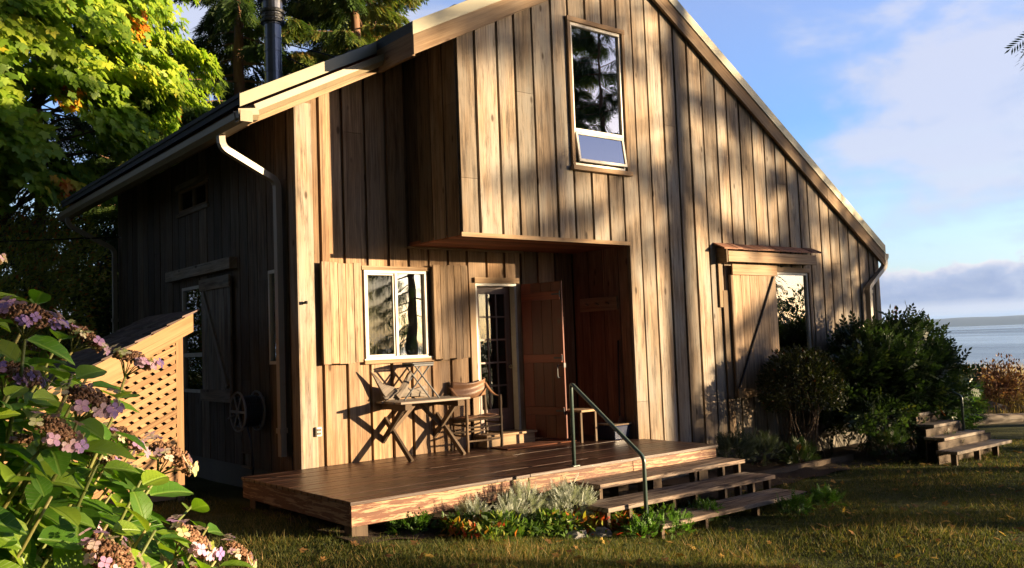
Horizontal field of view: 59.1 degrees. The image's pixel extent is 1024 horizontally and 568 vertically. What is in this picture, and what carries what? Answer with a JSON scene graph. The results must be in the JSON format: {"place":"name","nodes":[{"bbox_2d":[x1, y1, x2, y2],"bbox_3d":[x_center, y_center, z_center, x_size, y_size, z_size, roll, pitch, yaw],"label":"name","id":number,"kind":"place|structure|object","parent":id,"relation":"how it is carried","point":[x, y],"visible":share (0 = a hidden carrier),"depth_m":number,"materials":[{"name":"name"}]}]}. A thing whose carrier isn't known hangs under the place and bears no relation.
{"place":"outdoors","nodes":[
{"label":"outdoors","id":0,"kind":"place"},
{"bbox_2d":[2,0,1023,319],"label":"sky","id":1,"kind":"structure","parent":0,"point":[913,110],"materials":[{"name":"blue"}]},
{"bbox_2d":[98,399,1023,567],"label":"lawn","id":2,"kind":"structure","parent":0,"point":[234,494],"depth_m":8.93,"materials":[{"name":"green plant"}]},
{"bbox_2d":[0,217,27,339],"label":"fir tree","id":3,"kind":"object","parent":2,"relation":"on","point":[12,281],"visible":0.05,"depth_m":22.09,"materials":[{"name":"green plant"}]},
{"bbox_2d":[0,230,85,367],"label":"shrub","id":4,"kind":"object","parent":2,"relation":"on","point":[13,329],"visible":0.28,"depth_m":15.51,"materials":[{"name":"green plant"}]},
{"bbox_2d":[0,151,111,359],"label":"shrub","id":5,"kind":"object","parent":2,"relation":"on","point":[14,227],"visible":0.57,"depth_m":18.75,"materials":[{"name":"green plant"}]},
{"bbox_2d":[0,30,124,383],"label":"fir tree","id":6,"kind":"object","parent":2,"relation":"on","point":[62,131],"visible":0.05,"depth_m":25.82,"materials":[{"name":"green plant"}]},
{"bbox_2d":[12,167,118,356],"bbox_3d":[-9.332,0.459,23.651,7.370,6.913,4.599,1,-5,-39],"label":"shrub","id":7,"kind":"object","parent":2,"relation":"on","point":[86,290],"visible":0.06,"depth_m":22.33,"materials":[{"name":"green plant"}]},
{"bbox_2d":[12,330,118,397],"bbox_3d":[-7.824,1.954,16.400,2.456,2.342,1.873,1,-5,-39],"label":"shrub","id":8,"kind":"object","parent":2,"relation":"on","point":[68,346],"visible":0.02,"depth_m":16.25,"materials":[{"name":"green plant"}]},
{"bbox_2d":[59,152,117,319],"bbox_3d":[-10.425,-0.677,26.048,6.928,11.242,6.542,1,-5,-39],"label":"fir tree","id":9,"kind":"object","parent":2,"relation":"on","point":[93,265],"depth_m":24.91,"materials":[{"name":"green plant"}]},
{"bbox_2d":[0,309,199,504],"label":"woodshed","id":10,"kind":"object","parent":2,"relation":"on","point":[148,337],"visible":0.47,"depth_m":10.31,"materials":[{"name":"brown wood"}]},
{"bbox_2d":[30,17,188,411],"bbox_3d":[-9.584,-1.345,23.396,5.317,12.233,5.959,-1,-4,-18],"label":"fir tree","id":11,"kind":"object","parent":2,"relation":"on","point":[107,161],"visible":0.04,"depth_m":22.23,"materials":[{"name":"green plant"}]},
{"bbox_2d":[0,0,229,228],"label":"maple tree","id":12,"kind":"object","parent":2,"relation":"on","point":[135,92],"visible":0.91,"depth_m":17.38,"materials":[{"name":"green plant"}]},
{"bbox_2d":[0,253,256,567],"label":"hydrangea","id":13,"kind":"object","parent":2,"relation":"on","point":[53,514],"visible":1,"depth_m":1.98,"materials":[{"name":"green plant"}]},
{"bbox_2d":[110,0,323,266],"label":"fir tree","id":14,"kind":"object","parent":2,"relation":"on","point":[236,26],"visible":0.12,"depth_m":24.19,"materials":[{"name":"green plant"}]},
{"bbox_2d":[262,0,428,83],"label":"fir tree","id":15,"kind":"object","parent":2,"relation":"on","point":[336,42],"visible":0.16,"depth_m":24.71,"materials":[{"name":"green plant"}]},
{"bbox_2d":[324,0,421,30],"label":"fir tree","id":16,"kind":"object","parent":2,"relation":"on","point":[399,9],"depth_m":27.76,"materials":[{"name":"green plant"}]},
{"bbox_2d":[435,508,480,532],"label":"weed","id":17,"kind":"object","parent":2,"relation":"on","point":[442,524],"visible":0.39,"depth_m":8.44,"materials":[{"name":"green plant"}]},
{"bbox_2d":[57,0,888,487],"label":"cabin","id":18,"kind":"object","parent":2,"relation":"on","point":[529,210],"visible":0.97,"depth_m":12.11,"materials":[{"name":"brown wood"}]},
{"bbox_2d":[182,285,202,392],"bbox_3d":[-4.547,0.795,13.021,0.070,1.530,0.970,1,-5,-39],"label":"sash window","id":19,"kind":"structure","parent":18,"relation":"in","point":[191,296],"depth_m":13.11,"materials":[{"name":"glass"}]},
{"bbox_2d":[178,180,207,213],"bbox_3d":[-4.624,-1.259,13.155,0.070,0.330,1.150,1,-5,-39],"label":"high window","id":20,"kind":"structure","parent":18,"relation":"in","point":[196,195],"depth_m":13.12,"materials":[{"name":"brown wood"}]},
{"bbox_2d":[228,390,265,474],"bbox_3d":[-3.226,1.869,10.989,0.380,1.133,0.498,1,-5,-39],"label":"hose reel","id":21,"kind":"object","parent":18,"relation":"attached to","point":[248,411],"visible":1,"depth_m":10.92,"materials":[{"name":"plastic"}]},
{"bbox_2d":[268,270,275,363],"bbox_3d":[-2.838,0.397,10.902,0.070,1.140,0.320,1,-5,-39],"label":"narrow window","id":22,"kind":"structure","parent":18,"relation":"in","point":[271,280],"depth_m":10.98,"materials":[{"name":"paint"}]},
{"bbox_2d":[361,266,433,363],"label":"slider window","id":23,"kind":"structure","parent":18,"relation":"in","point":[381,326],"depth_m":11.21,"materials":[{"name":"paint"}]},
{"bbox_2d":[397,274,514,432],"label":"french door","id":24,"kind":"structure","parent":18,"relation":"in","point":[408,285],"depth_m":12.96,"materials":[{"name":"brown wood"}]},
{"bbox_2d":[521,281,567,438],"bbox_3d":[0.419,1.021,12.158,0.688,2.085,0.096,-5,-5,37],"label":"storm door","id":25,"kind":"structure","parent":18,"relation":"in","point":[542,303],"depth_m":12.16,"materials":[{"name":"red wood"}]},
{"bbox_2d":[565,15,633,176],"bbox_3d":[0.987,-2.452,12.253,1.150,2.130,0.646,1,-5,-39],"label":"tall window","id":26,"kind":"structure","parent":18,"relation":"in","point":[595,59],"depth_m":12.11,"materials":[{"name":"paint"}]},
{"bbox_2d":[775,267,814,377],"bbox_3d":[4.354,0.639,14.337,1.470,1.805,0.120,1,-5,-39],"label":"picture window","id":27,"kind":"structure","parent":18,"relation":"in","point":[793,290],"depth_m":14.57,"materials":[{"name":"glass"}]},
{"bbox_2d":[454,492,493,522],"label":"silver plant","id":28,"kind":"object","parent":2,"relation":"on","point":[468,505],"visible":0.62,"depth_m":8.51,"materials":[{"name":"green plant"}]},
{"bbox_2d":[235,484,734,544],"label":"bare earth","id":29,"kind":"structure","parent":2,"relation":"on","point":[375,530],"depth_m":8.86,"materials":[{"name":"soil"}]},
{"bbox_2d":[384,507,440,534],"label":"weed","id":30,"kind":"object","parent":29,"relation":"on","point":[420,520],"visible":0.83,"depth_m":8.34,"materials":[{"name":"green plant"}]},
{"bbox_2d":[241,435,717,536],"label":"deck","id":31,"kind":"structure","parent":29,"relation":"on","point":[356,498],"depth_m":9.50,"materials":[{"name":"brown wood"}]},
{"bbox_2d":[376,396,469,461],"bbox_3d":[-1.154,1.771,11.109,1.021,0.723,0.855,1,-5,-39],"label":"trestle table","id":32,"kind":"object","parent":31,"relation":"on","point":[402,406],"visible":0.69,"depth_m":10.96,"materials":[{"name":"brown wood"}]},
{"bbox_2d":[369,370,432,400],"bbox_3d":[-1.277,1.228,11.134,0.177,0.384,1.110,-5,-5,39],"label":"driftwood","id":33,"kind":"object","parent":32,"relation":"on","point":[393,393],"visible":0.92,"depth_m":10.94,"materials":[{"name":"beige wood"}]},
{"bbox_2d":[394,362,439,400],"bbox_3d":[-1.165,1.185,11.040,0.505,0.449,0.260,1,-5,-39],"label":"folding stool","id":34,"kind":"object","parent":32,"relation":"on","point":[420,364],"visible":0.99,"depth_m":11.01,"materials":[{"name":"grey wood"}]},
{"bbox_2d":[447,377,502,451],"bbox_3d":[-0.471,1.667,11.601,0.616,0.903,0.388,1,-5,-39],"label":"armchair","id":35,"kind":"object","parent":31,"relation":"on","point":[473,389],"visible":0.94,"depth_m":11.61,"materials":[{"name":"brown wood"}]},
{"bbox_2d":[490,438,577,449],"bbox_3d":[0.295,2.095,11.832,1.200,0.013,0.380,1,-5,-39],"label":"doormat","id":36,"kind":"object","parent":31,"relation":"on","point":[531,444],"visible":1,"depth_m":11.76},
{"bbox_2d":[564,408,597,442],"bbox_3d":[0.908,1.878,12.024,0.310,0.425,0.400,1,-5,-39],"label":"plank bench","id":37,"kind":"object","parent":31,"relation":"on","point":[579,411],"visible":0.69,"depth_m":11.96,"materials":[{"name":"brown wood"}]},
{"bbox_2d":[568,383,648,534],"bbox_3d":[0.975,1.821,9.313,0.090,1.588,1.085,1,-5,-39],"label":"handrail","id":38,"kind":"object","parent":31,"relation":"attached to","point":[572,386],"visible":0.98,"depth_m":9.38,"materials":[{"name":"metal"}]},
{"bbox_2d":[591,421,631,439],"bbox_3d":[1.348,1.981,12.201,0.344,0.208,0.444,1,-5,-39],"label":"storage bin","id":39,"kind":"object","parent":31,"relation":"on","point":[605,430],"visible":0.66,"depth_m":12.08,"materials":[{"name":"grey plastic"}]},
{"bbox_2d":[489,489,535,520],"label":"silver plant","id":40,"kind":"object","parent":2,"relation":"on","point":[501,504],"visible":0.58,"depth_m":8.66,"materials":[{"name":"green plant"}]},
{"bbox_2d":[494,477,550,519],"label":"silver plant","id":41,"kind":"object","parent":2,"relation":"on","point":[520,492],"visible":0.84,"depth_m":8.81,"materials":[{"name":"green plant"}]},
{"bbox_2d":[440,496,697,543],"bbox_3d":[0.508,2.318,8.757,2.454,0.472,1.192,0,-4,-31],"label":"ground cover","id":42,"kind":"object","parent":2,"relation":"on","point":[503,523],"visible":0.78,"depth_m":8.47,"materials":[{"name":"green plant"}]},
{"bbox_2d":[542,473,600,525],"bbox_3d":[0.541,2.197,9.003,0.736,0.627,0.582,1,-5,-39],"label":"silver plant","id":43,"kind":"object","parent":2,"relation":"on","point":[563,495],"visible":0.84,"depth_m":8.97,"materials":[{"name":"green plant"}]},
{"bbox_2d":[565,530,586,538],"bbox_3d":[0.600,2.389,8.577,0.192,0.101,0.294,-4,-4,26],"label":"rock","id":44,"kind":"object","parent":2,"relation":"on","point":[576,533],"visible":0.55,"depth_m":8.51,"materials":[{"name":"grey stone"}]},
{"bbox_2d":[589,527,611,536],"bbox_3d":[0.850,2.416,8.702,0.245,0.134,0.170,1,-5,-44],"label":"rock","id":45,"kind":"object","parent":2,"relation":"on","point":[601,532],"visible":0.61,"depth_m":8.66,"materials":[{"name":"grey stone"}]},
{"bbox_2d":[620,509,664,538],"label":"weed","id":46,"kind":"object","parent":2,"relation":"on","point":[638,525],"visible":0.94,"depth_m":8.62,"materials":[{"name":"green plant"}]},
{"bbox_2d":[297,447,1023,567],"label":"fallen leaves","id":47,"kind":"object","parent":2,"relation":"on","point":[690,545],"visible":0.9,"depth_m":8.14,"materials":[{"name":"brown plant"}]},
{"bbox_2d":[653,508,696,539],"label":"weed","id":48,"kind":"object","parent":2,"relation":"on","point":[674,515],"visible":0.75,"depth_m":8.78,"materials":[{"name":"green plant"}]},
{"bbox_2d":[573,457,807,538],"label":"porch steps","id":49,"kind":"structure","parent":2,"relation":"on","point":[737,479],"depth_m":9.72,"materials":[{"name":"brown wood"}]},
{"bbox_2d":[681,495,726,522],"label":"weed","id":50,"kind":"object","parent":2,"relation":"on","point":[706,504],"visible":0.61,"depth_m":9.35,"materials":[{"name":"green plant"}]},
{"bbox_2d":[662,443,916,492],"bbox_3d":[4.504,2.626,13.290,5.700,0.098,1.460,1,-5,-39],"label":"planting bed","id":51,"kind":"object","parent":2,"relation":"on","point":[861,458],"visible":0.5,"depth_m":12.85,"materials":[{"name":"soil"}]},
{"bbox_2d":[708,422,760,472],"bbox_3d":[3.087,2.302,12.607,0.839,0.766,0.688,1,-5,-39],"label":"foundation plant","id":52,"kind":"object","parent":51,"relation":"on","point":[729,443],"visible":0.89,"depth_m":12.59,"materials":[{"name":"green plant"}]},
{"bbox_2d":[736,428,784,466],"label":"foundation plant","id":53,"kind":"object","parent":51,"relation":"on","point":[767,442],"visible":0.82,"depth_m":12.92,"materials":[{"name":"green plant"}]},
{"bbox_2d":[780,435,819,466],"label":"foundation plant","id":54,"kind":"object","parent":51,"relation":"on","point":[804,451],"visible":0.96,"depth_m":12.94,"materials":[{"name":"green plant"}]},
{"bbox_2d":[755,342,850,462],"bbox_3d":[4.338,1.778,13.395,1.490,1.838,1.348,1,-5,-39],"label":"round bush","id":55,"kind":"object","parent":51,"relation":"on","point":[781,370],"visible":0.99,"depth_m":13.22,"materials":[{"name":"green plant"}]},
{"bbox_2d":[752,454,853,473],"bbox_3d":[3.934,2.597,12.563,2.900,0.160,0.080,1,-5,-39],"label":"bed edging","id":56,"kind":"object","parent":51,"relation":"on","point":[845,458],"visible":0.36,"depth_m":12.77,"materials":[{"name":"brown wood"}]},
{"bbox_2d":[867,424,917,462],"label":"foundation plant","id":57,"kind":"object","parent":51,"relation":"on","point":[902,443],"visible":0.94,"depth_m":13.22,"materials":[{"name":"green plant"}]},
{"bbox_2d":[795,302,994,456],"bbox_3d":[6.150,1.507,14.648,4.213,2.494,2.107,1,-5,-39],"label":"dark bush","id":58,"kind":"object","parent":51,"relation":"on","point":[891,367],"visible":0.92,"depth_m":13.94,"materials":[{"name":"green plant"}]},
{"bbox_2d":[898,410,939,415],"bbox_3d":[6.319,2.306,14.086,0.720,0.640,0.414,1,-5,-39],"label":"landing","id":59,"kind":"object","parent":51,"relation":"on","point":[922,413],"visible":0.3,"depth_m":13.89,"materials":[{"name":"grey wood"}]},
{"bbox_2d":[774,487,813,519],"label":"weed","id":60,"kind":"object","parent":2,"relation":"on","point":[801,501],"visible":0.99,"depth_m":9.49,"materials":[{"name":"green plant"}]},
{"bbox_2d":[804,482,846,508],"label":"weed","id":61,"kind":"object","parent":2,"relation":"on","point":[834,495],"visible":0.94,"depth_m":9.95,"materials":[{"name":"green plant"}]},
{"bbox_2d":[912,429,964,460],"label":"foundation plant","id":62,"kind":"object","parent":2,"relation":"on","point":[922,443],"visible":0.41,"depth_m":13.50,"materials":[{"name":"green plant"}]},
{"bbox_2d":[895,372,988,426],"bbox_3d":[8.589,2.272,18.051,2.040,1.514,1.794,1,-5,-39],"label":"green shrub","id":63,"kind":"object","parent":2,"relation":"on","point":[977,408],"visible":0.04,"depth_m":17.71,"materials":[{"name":"green plant"}]},
{"bbox_2d":[893,413,1023,428],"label":"beach log","id":64,"kind":"object","parent":2,"relation":"on","point":[1003,418],"visible":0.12,"depth_m":18.57,"materials":[{"name":"brown wood"}]},
{"bbox_2d":[914,414,1011,465],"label":"porch steps","id":65,"kind":"structure","parent":2,"relation":"on","point":[955,447],"depth_m":13.39,"materials":[{"name":"brown wood"}]},
{"bbox_2d":[932,382,964,430],"bbox_3d":[6.578,2.010,14.345,0.090,1.564,1.176,1,-5,-39],"label":"handrail","id":66,"kind":"object","parent":65,"relation":"attached to","point":[962,409],"visible":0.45,"depth_m":13.90,"materials":[{"name":"metal"}]},
{"bbox_2d":[981,401,1008,413],"bbox_3d":[10.722,2.873,20.158,0.556,0.506,0.657,0,-4,-24],"label":"rock","id":67,"kind":"object","parent":2,"relation":"on","point":[999,406],"visible":0.25,"depth_m":19.96,"materials":[{"name":"grey stone"}]},
{"bbox_2d":[967,352,1023,411],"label":"russet shrub","id":68,"kind":"object","parent":2,"relation":"on","point":[1000,382],"visible":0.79,"depth_m":20.27,"materials":[{"name":"brown plant"}]},
{"bbox_2d":[1004,34,1023,67],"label":"fir tree","id":69,"kind":"object","parent":2,"relation":"on","point":[1017,46],"visible":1,"depth_m":15.99,"materials":[{"name":"green plant"}]},
{"bbox_2d":[1006,403,1023,411],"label":"rock","id":70,"kind":"object","parent":2,"relation":"on","point":[1016,407],"visible":0.17,"depth_m":20.36,"materials":[{"name":"stone"}]},
{"bbox_2d":[882,315,1023,328],"bbox_3d":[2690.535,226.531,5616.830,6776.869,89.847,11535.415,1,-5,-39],"label":"hills","id":71,"kind":"structure","parent":0,"point":[987,321],"depth_m":5905.24,"materials":[{"name":"grey"}]},
{"bbox_2d":[930,324,1023,372],"bbox_3d":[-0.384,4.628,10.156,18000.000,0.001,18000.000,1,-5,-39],"label":"sea","id":72,"kind":"structure","parent":0,"point":[989,343],"depth_m":204.40,"materials":[{"name":"blue liquid"}]},
{"bbox_2d":[965,361,1023,413],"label":"beach grass","id":73,"kind":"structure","parent":0,"point":[1019,402],"depth_m":20.29,"materials":[{"name":"brown plant"}]}
]}

